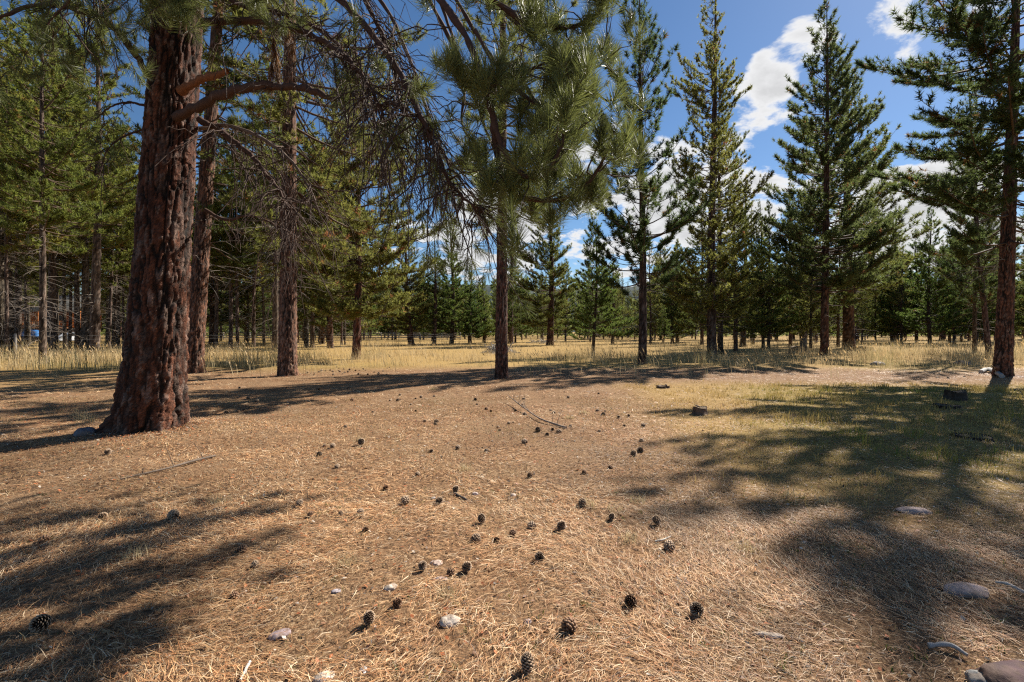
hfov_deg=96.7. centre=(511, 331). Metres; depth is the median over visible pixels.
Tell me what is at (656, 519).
pine cone
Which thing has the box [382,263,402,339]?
pine tree
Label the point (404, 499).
pine cone
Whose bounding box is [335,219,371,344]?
pine tree
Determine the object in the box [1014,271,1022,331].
pine tree
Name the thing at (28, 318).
pine tree
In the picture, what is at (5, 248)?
pine tree
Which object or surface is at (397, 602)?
pine cone
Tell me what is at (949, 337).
pine tree
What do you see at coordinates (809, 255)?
pine tree
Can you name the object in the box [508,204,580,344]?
pine tree
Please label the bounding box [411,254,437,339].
pine tree
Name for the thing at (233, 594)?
pine cone
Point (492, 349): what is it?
brush pile
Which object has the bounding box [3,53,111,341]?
pine tree
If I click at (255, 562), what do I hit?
pine cone
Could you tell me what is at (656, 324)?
pine tree
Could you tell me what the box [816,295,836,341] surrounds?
pine tree
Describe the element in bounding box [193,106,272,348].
pine tree
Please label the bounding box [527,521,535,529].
pine cone
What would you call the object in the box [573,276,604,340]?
pine tree
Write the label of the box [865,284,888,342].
pine tree
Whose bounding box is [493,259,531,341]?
pine tree
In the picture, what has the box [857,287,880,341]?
pine tree
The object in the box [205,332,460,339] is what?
rail fence
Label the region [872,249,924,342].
pine tree
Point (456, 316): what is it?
pine tree
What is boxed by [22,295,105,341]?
log house
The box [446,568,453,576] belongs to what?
pine cone
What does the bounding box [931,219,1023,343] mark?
pine tree
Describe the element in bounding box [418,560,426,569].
pine cone
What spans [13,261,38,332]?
pine tree
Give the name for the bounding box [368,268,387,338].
pine tree
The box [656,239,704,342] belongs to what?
pine tree
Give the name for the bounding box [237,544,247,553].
pine cone
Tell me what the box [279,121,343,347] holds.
pine tree
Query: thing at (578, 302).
pine tree
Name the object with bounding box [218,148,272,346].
pine tree
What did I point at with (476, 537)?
pine cone
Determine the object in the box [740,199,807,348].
pine tree
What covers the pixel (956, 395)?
tree stump
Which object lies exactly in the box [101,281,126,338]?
pine tree
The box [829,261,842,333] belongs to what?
pine tree
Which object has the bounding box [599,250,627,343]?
pine tree
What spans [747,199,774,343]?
pine tree
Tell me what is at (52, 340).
pine tree
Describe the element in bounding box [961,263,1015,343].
pine tree
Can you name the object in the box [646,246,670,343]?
pine tree
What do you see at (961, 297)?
pine tree
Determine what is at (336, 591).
rock
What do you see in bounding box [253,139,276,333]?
pine tree
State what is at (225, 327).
pine tree
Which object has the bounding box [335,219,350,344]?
pine tree
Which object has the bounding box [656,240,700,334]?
pine tree
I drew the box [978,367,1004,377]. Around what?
fallen log
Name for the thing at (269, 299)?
pine tree
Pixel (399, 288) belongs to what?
pine tree
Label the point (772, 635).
rock
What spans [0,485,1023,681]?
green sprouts
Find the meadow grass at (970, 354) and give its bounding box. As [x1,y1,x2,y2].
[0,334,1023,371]
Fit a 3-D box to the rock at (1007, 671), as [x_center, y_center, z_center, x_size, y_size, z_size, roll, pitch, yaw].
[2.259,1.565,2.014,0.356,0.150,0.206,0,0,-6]
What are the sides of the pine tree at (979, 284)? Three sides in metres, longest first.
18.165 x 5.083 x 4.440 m
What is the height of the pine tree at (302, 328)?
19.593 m
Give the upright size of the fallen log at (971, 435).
0.066 m
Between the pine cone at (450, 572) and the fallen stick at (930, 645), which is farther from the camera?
the pine cone at (450, 572)
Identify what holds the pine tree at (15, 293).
on the ground at (576, 388)
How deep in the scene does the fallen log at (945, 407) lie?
9.44 m
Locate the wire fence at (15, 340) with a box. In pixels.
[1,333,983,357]
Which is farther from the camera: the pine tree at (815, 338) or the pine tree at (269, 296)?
the pine tree at (269, 296)
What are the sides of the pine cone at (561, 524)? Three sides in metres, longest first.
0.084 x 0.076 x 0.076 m
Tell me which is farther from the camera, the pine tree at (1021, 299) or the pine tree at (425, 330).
the pine tree at (425, 330)
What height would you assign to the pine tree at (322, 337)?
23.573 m
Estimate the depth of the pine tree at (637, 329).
79.56 m
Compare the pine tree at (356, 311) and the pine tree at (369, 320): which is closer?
the pine tree at (356, 311)
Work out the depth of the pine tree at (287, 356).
16.48 m
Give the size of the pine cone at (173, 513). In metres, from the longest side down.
0.087 x 0.087 x 0.085 m
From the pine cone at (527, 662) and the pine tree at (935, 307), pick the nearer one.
the pine cone at (527, 662)
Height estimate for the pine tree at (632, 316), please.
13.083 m
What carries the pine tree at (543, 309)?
on the ground at (576, 388)
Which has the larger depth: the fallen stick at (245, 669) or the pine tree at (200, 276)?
the pine tree at (200, 276)
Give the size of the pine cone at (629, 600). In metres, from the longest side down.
0.077 x 0.077 x 0.070 m
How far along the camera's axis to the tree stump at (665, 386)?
12.86 m
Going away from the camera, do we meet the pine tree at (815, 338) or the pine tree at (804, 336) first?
the pine tree at (804, 336)
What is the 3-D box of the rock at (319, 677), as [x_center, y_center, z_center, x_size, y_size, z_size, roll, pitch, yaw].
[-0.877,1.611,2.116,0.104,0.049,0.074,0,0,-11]
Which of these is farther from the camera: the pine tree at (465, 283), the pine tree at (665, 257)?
the pine tree at (465, 283)
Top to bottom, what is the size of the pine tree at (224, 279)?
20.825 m
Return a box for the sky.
[0,0,1023,292]
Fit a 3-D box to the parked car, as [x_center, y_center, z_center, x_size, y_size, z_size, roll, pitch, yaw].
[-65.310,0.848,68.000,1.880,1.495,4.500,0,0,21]
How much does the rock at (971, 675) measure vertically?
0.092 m
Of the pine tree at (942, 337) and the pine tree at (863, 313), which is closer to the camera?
the pine tree at (863, 313)
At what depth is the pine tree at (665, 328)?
58.04 m
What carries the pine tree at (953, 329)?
on the ground at (576, 388)
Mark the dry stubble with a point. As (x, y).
(522, 495)
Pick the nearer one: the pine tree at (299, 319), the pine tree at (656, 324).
the pine tree at (299, 319)
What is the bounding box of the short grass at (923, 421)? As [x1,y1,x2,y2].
[606,379,1023,555]
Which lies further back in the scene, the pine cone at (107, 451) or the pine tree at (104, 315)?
the pine tree at (104, 315)
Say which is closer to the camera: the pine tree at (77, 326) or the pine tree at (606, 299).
the pine tree at (606, 299)
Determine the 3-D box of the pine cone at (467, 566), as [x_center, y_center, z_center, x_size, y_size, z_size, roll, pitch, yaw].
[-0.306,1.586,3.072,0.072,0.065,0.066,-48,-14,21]
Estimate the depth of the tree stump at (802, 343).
32.87 m
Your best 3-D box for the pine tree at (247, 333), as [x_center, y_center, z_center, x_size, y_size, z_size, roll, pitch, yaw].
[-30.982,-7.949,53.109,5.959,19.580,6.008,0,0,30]
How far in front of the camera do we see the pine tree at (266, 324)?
93.53 m
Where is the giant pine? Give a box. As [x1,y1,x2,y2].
[0,0,656,434]
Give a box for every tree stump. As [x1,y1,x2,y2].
[656,384,669,388]
[692,405,708,415]
[788,338,809,353]
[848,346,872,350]
[943,389,967,400]
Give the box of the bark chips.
[0,370,1023,681]
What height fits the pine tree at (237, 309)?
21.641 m
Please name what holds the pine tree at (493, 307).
on the ground at (576, 388)
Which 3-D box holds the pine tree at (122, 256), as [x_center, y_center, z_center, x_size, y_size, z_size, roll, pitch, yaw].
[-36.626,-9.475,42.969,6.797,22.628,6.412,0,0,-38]
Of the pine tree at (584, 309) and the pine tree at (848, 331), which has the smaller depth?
the pine tree at (848, 331)
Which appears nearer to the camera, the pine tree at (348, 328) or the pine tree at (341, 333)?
the pine tree at (341, 333)
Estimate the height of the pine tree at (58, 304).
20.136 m
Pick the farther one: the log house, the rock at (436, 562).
the log house
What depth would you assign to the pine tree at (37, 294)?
53.81 m
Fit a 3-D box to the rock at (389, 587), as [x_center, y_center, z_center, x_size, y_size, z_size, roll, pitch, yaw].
[-0.762,1.611,2.861,0.089,0.041,0.065,0,0,-34]
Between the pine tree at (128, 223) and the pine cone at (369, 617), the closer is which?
the pine cone at (369, 617)
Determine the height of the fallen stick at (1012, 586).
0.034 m
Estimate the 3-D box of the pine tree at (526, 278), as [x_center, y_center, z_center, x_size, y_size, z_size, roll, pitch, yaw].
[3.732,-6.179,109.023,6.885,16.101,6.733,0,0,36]
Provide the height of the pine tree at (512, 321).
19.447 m
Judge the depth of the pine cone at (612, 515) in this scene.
3.92 m
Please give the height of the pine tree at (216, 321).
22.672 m
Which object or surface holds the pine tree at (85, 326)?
on the ground at (576, 388)
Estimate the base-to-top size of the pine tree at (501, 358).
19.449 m
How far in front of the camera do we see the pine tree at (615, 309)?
97.08 m
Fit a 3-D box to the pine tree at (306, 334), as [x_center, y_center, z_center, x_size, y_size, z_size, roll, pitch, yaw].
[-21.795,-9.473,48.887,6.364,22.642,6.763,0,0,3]
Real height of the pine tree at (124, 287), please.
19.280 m
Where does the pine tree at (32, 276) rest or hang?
on the ground at (576, 388)
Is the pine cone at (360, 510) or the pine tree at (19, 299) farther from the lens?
the pine tree at (19, 299)
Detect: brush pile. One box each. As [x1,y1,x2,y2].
[481,341,522,353]
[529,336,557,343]
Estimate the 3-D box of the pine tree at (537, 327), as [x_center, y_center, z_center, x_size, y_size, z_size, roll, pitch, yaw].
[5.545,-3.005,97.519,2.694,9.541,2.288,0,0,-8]
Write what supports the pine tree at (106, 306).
on the ground at (576, 388)
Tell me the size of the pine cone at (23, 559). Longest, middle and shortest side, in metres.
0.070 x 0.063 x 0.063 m
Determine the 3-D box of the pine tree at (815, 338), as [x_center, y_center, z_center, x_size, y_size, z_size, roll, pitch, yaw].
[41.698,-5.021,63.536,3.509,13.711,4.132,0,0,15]
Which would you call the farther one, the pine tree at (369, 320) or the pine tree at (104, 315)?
the pine tree at (104, 315)
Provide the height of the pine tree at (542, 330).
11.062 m
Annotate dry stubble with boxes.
[0,395,1023,681]
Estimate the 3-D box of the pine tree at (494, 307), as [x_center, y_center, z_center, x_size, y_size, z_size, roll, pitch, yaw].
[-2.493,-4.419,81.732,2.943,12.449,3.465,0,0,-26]
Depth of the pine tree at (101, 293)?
73.54 m
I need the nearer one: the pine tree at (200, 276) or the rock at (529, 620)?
the rock at (529, 620)
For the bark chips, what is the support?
on the ground at (576, 388)
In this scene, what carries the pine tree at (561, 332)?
on the ground at (576, 388)
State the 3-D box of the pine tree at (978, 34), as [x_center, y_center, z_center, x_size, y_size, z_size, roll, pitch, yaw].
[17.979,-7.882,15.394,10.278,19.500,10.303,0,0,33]
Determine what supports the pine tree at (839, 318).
on the ground at (576, 388)
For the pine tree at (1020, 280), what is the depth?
67.38 m
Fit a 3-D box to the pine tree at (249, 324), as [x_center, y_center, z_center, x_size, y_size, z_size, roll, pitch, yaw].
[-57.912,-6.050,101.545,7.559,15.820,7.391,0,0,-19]
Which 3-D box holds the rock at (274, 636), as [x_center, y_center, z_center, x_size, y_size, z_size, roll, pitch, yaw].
[-1.230,1.609,2.407,0.112,0.046,0.067,0,0,-29]
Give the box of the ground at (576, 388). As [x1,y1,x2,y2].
[0,332,1023,681]
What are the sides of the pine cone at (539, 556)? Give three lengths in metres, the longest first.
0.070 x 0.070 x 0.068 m
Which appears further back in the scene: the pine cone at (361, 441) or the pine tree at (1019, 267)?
the pine tree at (1019, 267)
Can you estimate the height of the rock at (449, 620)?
0.066 m
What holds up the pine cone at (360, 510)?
on the ground at (576, 388)
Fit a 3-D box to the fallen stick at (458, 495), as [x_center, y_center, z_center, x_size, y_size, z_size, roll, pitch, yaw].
[-0.501,1.595,4.405,0.186,0.039,0.028,0,0,43]
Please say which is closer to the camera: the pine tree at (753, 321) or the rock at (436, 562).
the rock at (436, 562)
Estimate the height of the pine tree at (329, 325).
20.672 m
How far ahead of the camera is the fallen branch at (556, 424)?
8.05 m
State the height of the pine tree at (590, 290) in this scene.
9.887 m
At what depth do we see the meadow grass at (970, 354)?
25.70 m
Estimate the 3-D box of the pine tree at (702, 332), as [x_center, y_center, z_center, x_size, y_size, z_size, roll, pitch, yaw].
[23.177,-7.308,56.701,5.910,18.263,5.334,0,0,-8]
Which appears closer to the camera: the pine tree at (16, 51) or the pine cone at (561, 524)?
the pine cone at (561, 524)
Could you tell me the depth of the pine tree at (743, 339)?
48.24 m
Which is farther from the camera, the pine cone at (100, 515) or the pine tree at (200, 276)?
the pine tree at (200, 276)
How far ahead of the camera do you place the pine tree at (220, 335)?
78.11 m
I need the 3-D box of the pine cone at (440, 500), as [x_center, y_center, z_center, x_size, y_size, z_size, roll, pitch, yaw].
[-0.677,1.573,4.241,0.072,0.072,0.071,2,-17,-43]
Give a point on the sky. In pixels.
(769, 39)
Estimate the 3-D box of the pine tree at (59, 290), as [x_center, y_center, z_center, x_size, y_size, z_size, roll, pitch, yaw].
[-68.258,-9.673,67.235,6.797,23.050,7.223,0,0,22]
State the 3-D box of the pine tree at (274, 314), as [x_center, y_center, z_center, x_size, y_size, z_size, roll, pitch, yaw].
[-20.090,-11.275,36.794,7.312,26.406,7.373,0,0,-27]
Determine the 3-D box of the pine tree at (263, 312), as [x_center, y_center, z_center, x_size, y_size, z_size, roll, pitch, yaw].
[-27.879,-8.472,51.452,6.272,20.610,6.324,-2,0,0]
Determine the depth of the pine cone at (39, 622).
2.41 m
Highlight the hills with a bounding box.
[220,283,937,331]
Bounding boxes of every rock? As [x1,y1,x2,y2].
[73,427,95,436]
[267,628,290,640]
[312,670,334,681]
[331,589,340,592]
[383,583,397,590]
[430,560,442,565]
[439,614,460,627]
[523,619,531,623]
[751,631,784,638]
[870,361,884,365]
[895,506,932,514]
[943,581,988,598]
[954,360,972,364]
[965,669,986,681]
[976,660,1023,681]
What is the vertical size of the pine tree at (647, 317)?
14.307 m
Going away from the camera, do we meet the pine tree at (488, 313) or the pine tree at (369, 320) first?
the pine tree at (488, 313)
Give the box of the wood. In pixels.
[100,268,1021,336]
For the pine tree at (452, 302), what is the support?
on the ground at (576, 388)
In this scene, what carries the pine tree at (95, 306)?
on the ground at (576, 388)
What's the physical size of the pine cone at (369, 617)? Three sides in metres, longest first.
0.082 x 0.064 x 0.064 m
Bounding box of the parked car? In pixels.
[59,332,73,342]
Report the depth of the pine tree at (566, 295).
74.85 m
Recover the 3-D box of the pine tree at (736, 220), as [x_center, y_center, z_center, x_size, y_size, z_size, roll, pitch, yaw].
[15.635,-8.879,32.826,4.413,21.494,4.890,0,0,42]
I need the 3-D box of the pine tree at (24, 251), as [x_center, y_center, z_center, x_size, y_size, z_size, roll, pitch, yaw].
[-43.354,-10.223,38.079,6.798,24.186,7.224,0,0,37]
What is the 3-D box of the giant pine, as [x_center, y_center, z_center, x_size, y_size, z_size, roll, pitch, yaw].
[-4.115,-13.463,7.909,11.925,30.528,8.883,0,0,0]
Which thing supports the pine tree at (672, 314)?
on the ground at (576, 388)
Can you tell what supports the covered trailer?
on the ground at (576, 388)
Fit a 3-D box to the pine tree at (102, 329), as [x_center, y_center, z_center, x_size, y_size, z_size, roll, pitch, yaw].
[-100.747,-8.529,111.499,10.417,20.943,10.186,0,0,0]
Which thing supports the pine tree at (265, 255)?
on the ground at (576, 388)
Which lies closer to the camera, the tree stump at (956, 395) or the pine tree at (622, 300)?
the tree stump at (956, 395)
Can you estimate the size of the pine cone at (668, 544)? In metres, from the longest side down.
0.084 x 0.084 x 0.082 m
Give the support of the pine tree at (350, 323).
on the ground at (576, 388)
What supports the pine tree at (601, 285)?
on the ground at (576, 388)
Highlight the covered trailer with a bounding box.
[22,330,38,337]
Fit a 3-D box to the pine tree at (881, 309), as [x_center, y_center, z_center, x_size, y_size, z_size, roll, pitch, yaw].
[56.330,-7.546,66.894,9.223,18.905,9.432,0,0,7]
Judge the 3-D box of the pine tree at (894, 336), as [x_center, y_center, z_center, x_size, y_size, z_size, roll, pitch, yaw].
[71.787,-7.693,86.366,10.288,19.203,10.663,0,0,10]
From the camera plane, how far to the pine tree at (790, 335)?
48.33 m
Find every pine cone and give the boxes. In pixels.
[15,557,29,565]
[28,614,51,632]
[37,535,49,542]
[98,512,107,519]
[104,449,111,454]
[167,509,179,519]
[229,591,238,599]
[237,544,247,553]
[251,560,258,567]
[296,499,302,506]
[357,508,363,514]
[358,438,364,444]
[363,610,374,625]
[392,597,402,608]
[400,495,409,504]
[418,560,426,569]
[436,497,443,503]
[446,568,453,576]
[453,485,458,491]
[462,561,471,571]
[471,533,480,542]
[478,513,485,522]
[510,529,515,535]
[521,651,533,673]
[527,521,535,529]
[535,551,544,561]
[557,520,565,529]
[561,616,576,634]
[578,498,585,505]
[609,513,614,519]
[624,594,636,608]
[652,515,660,524]
[663,539,674,550]
[689,601,703,616]
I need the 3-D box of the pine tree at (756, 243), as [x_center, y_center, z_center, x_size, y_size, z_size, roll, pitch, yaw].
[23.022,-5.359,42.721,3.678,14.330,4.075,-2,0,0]
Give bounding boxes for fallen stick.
[239,660,251,681]
[453,492,466,500]
[927,641,968,655]
[995,581,1023,593]
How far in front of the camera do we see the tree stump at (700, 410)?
8.90 m
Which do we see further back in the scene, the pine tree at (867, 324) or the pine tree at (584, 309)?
the pine tree at (584, 309)
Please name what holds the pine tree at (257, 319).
on the ground at (576, 388)
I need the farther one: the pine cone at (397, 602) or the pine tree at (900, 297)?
the pine tree at (900, 297)
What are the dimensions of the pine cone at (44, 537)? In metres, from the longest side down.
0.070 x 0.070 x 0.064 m
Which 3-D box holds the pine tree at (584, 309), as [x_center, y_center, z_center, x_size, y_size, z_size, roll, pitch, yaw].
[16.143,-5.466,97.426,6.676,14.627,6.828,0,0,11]
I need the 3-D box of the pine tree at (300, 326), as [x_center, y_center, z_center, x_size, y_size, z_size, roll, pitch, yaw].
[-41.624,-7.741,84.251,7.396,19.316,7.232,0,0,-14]
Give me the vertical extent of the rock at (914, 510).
0.073 m
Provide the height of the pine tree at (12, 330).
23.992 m
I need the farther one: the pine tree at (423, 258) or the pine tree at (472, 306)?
the pine tree at (423, 258)
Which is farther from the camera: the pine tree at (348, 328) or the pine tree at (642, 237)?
the pine tree at (348, 328)
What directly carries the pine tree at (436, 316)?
on the ground at (576, 388)
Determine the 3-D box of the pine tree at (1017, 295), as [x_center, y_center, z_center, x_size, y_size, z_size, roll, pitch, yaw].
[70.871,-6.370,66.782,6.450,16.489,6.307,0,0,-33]
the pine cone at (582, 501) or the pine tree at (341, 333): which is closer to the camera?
the pine cone at (582, 501)
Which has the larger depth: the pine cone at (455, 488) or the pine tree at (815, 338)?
the pine tree at (815, 338)
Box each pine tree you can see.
[0,0,80,351]
[0,0,135,363]
[0,0,138,354]
[0,2,89,352]
[0,12,77,354]
[0,43,76,352]
[0,70,38,324]
[1,72,48,352]
[3,47,117,350]
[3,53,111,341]
[4,169,28,339]
[13,246,38,346]
[13,257,89,348]
[13,260,59,344]
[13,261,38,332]
[13,265,60,344]
[17,259,35,347]
[30,255,81,344]
[32,267,80,321]
[36,63,135,351]
[37,225,113,349]
[46,254,103,347]
[47,80,128,349]
[76,116,137,348]
[78,112,138,347]
[80,209,131,346]
[80,265,112,336]
[81,285,112,331]
[90,247,125,342]
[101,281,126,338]
[102,138,138,342]
[105,257,128,303]
[106,0,327,373]
[144,0,436,376]
[190,176,271,345]
[191,255,225,322]
[192,112,256,348]
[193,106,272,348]
[208,248,272,341]
[208,313,227,336]
[213,134,273,348]
[215,43,306,351]
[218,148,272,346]
[219,274,228,340]
[221,209,260,344]
[234,102,307,337]
[234,294,260,332]
[245,239,272,345]
[249,286,271,339]
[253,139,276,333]
[256,174,273,344]
[264,292,271,330]
[265,280,325,342]
[265,291,301,329]
[276,54,445,359]
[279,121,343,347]
[279,140,376,347]
[297,143,341,346]
[297,224,376,343]
[299,280,303,340]
[316,326,323,343]
[325,308,352,339]
[332,254,381,340]
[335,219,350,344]
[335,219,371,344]
[361,319,370,339]
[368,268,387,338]
[375,289,394,339]
[377,246,435,344]
[381,285,411,338]
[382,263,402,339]
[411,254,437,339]
[412,271,447,340]
[415,219,479,343]
[416,236,454,344]
[443,278,464,339]
[447,0,611,378]
[457,266,489,343]
[458,274,467,337]
[473,275,495,342]
[489,289,495,331]
[491,223,530,343]
[491,273,496,340]
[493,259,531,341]
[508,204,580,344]
[523,274,536,337]
[532,307,543,338]
[534,271,546,337]
[536,289,546,339]
[554,258,582,340]
[554,296,564,338]
[558,308,573,337]
[566,212,638,353]
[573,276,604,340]
[574,277,582,335]
[578,275,602,338]
[581,285,602,341]
[585,0,715,364]
[597,271,631,338]
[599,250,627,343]
[602,272,629,337]
[615,272,625,339]
[616,273,628,339]
[623,282,633,337]
[627,286,638,338]
[631,271,662,339]
[634,293,638,334]
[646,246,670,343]
[647,239,673,339]
[648,278,666,340]
[653,0,775,356]
[654,305,674,343]
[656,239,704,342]
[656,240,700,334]
[657,281,691,342]
[675,202,716,344]
[696,66,762,353]
[716,170,775,350]
[723,188,763,346]
[739,199,782,348]
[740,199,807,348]
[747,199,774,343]
[752,0,920,355]
[761,53,942,347]
[764,252,788,340]
[773,177,820,345]
[781,177,838,348]
[797,277,816,339]
[800,278,820,341]
[815,209,857,346]
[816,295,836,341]
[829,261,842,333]
[833,252,883,343]
[840,289,887,339]
[852,0,1023,376]
[853,289,868,333]
[857,231,933,342]
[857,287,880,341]
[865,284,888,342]
[869,245,918,339]
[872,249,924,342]
[874,230,937,342]
[879,235,912,342]
[890,205,981,343]
[926,72,1023,356]
[930,240,964,339]
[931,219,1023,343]
[933,223,953,342]
[938,102,1023,351]
[941,258,971,343]
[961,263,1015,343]
[988,240,1023,340]
[995,229,1023,326]
[996,235,1023,330]
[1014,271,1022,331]
[1015,279,1023,329]
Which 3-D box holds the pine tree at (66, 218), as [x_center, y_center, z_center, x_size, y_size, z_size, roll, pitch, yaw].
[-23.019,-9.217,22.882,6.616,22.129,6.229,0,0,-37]
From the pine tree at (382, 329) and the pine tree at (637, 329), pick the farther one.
the pine tree at (382, 329)
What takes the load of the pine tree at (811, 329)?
on the ground at (576, 388)
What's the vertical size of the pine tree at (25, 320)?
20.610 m
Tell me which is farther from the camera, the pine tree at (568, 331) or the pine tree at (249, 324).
the pine tree at (568, 331)
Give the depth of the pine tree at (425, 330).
78.36 m
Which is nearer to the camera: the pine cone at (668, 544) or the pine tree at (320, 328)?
the pine cone at (668, 544)
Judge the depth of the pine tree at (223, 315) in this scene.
51.87 m
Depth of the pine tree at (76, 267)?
34.23 m
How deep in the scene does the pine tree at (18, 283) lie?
42.31 m
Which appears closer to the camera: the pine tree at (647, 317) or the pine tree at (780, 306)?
the pine tree at (780, 306)
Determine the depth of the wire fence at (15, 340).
55.99 m
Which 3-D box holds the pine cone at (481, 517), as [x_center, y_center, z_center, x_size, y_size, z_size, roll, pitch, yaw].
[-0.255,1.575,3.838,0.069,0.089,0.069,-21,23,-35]
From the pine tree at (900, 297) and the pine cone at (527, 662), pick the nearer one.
the pine cone at (527, 662)
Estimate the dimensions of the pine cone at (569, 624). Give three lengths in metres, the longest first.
0.088 x 0.088 x 0.080 m
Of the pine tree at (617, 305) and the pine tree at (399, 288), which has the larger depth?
the pine tree at (399, 288)
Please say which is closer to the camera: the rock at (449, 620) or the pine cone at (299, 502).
the rock at (449, 620)
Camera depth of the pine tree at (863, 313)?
75.13 m
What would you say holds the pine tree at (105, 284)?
on the ground at (576, 388)
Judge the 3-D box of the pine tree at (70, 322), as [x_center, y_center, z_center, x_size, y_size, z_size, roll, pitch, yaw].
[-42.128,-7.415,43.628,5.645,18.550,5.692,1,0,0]
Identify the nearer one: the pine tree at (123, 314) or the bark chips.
the bark chips
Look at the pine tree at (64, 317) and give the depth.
40.32 m
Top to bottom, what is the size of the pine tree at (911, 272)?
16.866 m
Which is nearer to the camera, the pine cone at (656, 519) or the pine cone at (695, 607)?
the pine cone at (695, 607)
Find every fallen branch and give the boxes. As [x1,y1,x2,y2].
[120,442,215,478]
[508,387,566,428]
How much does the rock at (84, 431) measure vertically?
0.164 m
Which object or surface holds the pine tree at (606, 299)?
on the ground at (576, 388)
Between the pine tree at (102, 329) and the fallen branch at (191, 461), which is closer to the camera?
the fallen branch at (191, 461)
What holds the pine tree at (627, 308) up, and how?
on the ground at (576, 388)
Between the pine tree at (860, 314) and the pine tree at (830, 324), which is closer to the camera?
the pine tree at (830, 324)
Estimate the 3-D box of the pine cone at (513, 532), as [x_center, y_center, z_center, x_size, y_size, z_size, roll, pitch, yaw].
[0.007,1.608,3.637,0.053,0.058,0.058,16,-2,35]
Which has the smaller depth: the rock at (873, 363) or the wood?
the rock at (873, 363)
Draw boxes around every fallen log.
[931,403,962,408]
[950,432,993,441]
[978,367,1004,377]
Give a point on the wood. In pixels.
(786, 334)
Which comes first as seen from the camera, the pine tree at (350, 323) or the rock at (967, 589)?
the rock at (967, 589)
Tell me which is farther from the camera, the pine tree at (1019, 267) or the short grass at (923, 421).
the pine tree at (1019, 267)
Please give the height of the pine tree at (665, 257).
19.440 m
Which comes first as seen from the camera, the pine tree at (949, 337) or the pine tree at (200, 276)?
the pine tree at (200, 276)
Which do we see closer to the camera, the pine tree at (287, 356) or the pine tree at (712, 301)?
the pine tree at (287, 356)
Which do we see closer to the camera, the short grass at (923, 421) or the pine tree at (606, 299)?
the short grass at (923, 421)

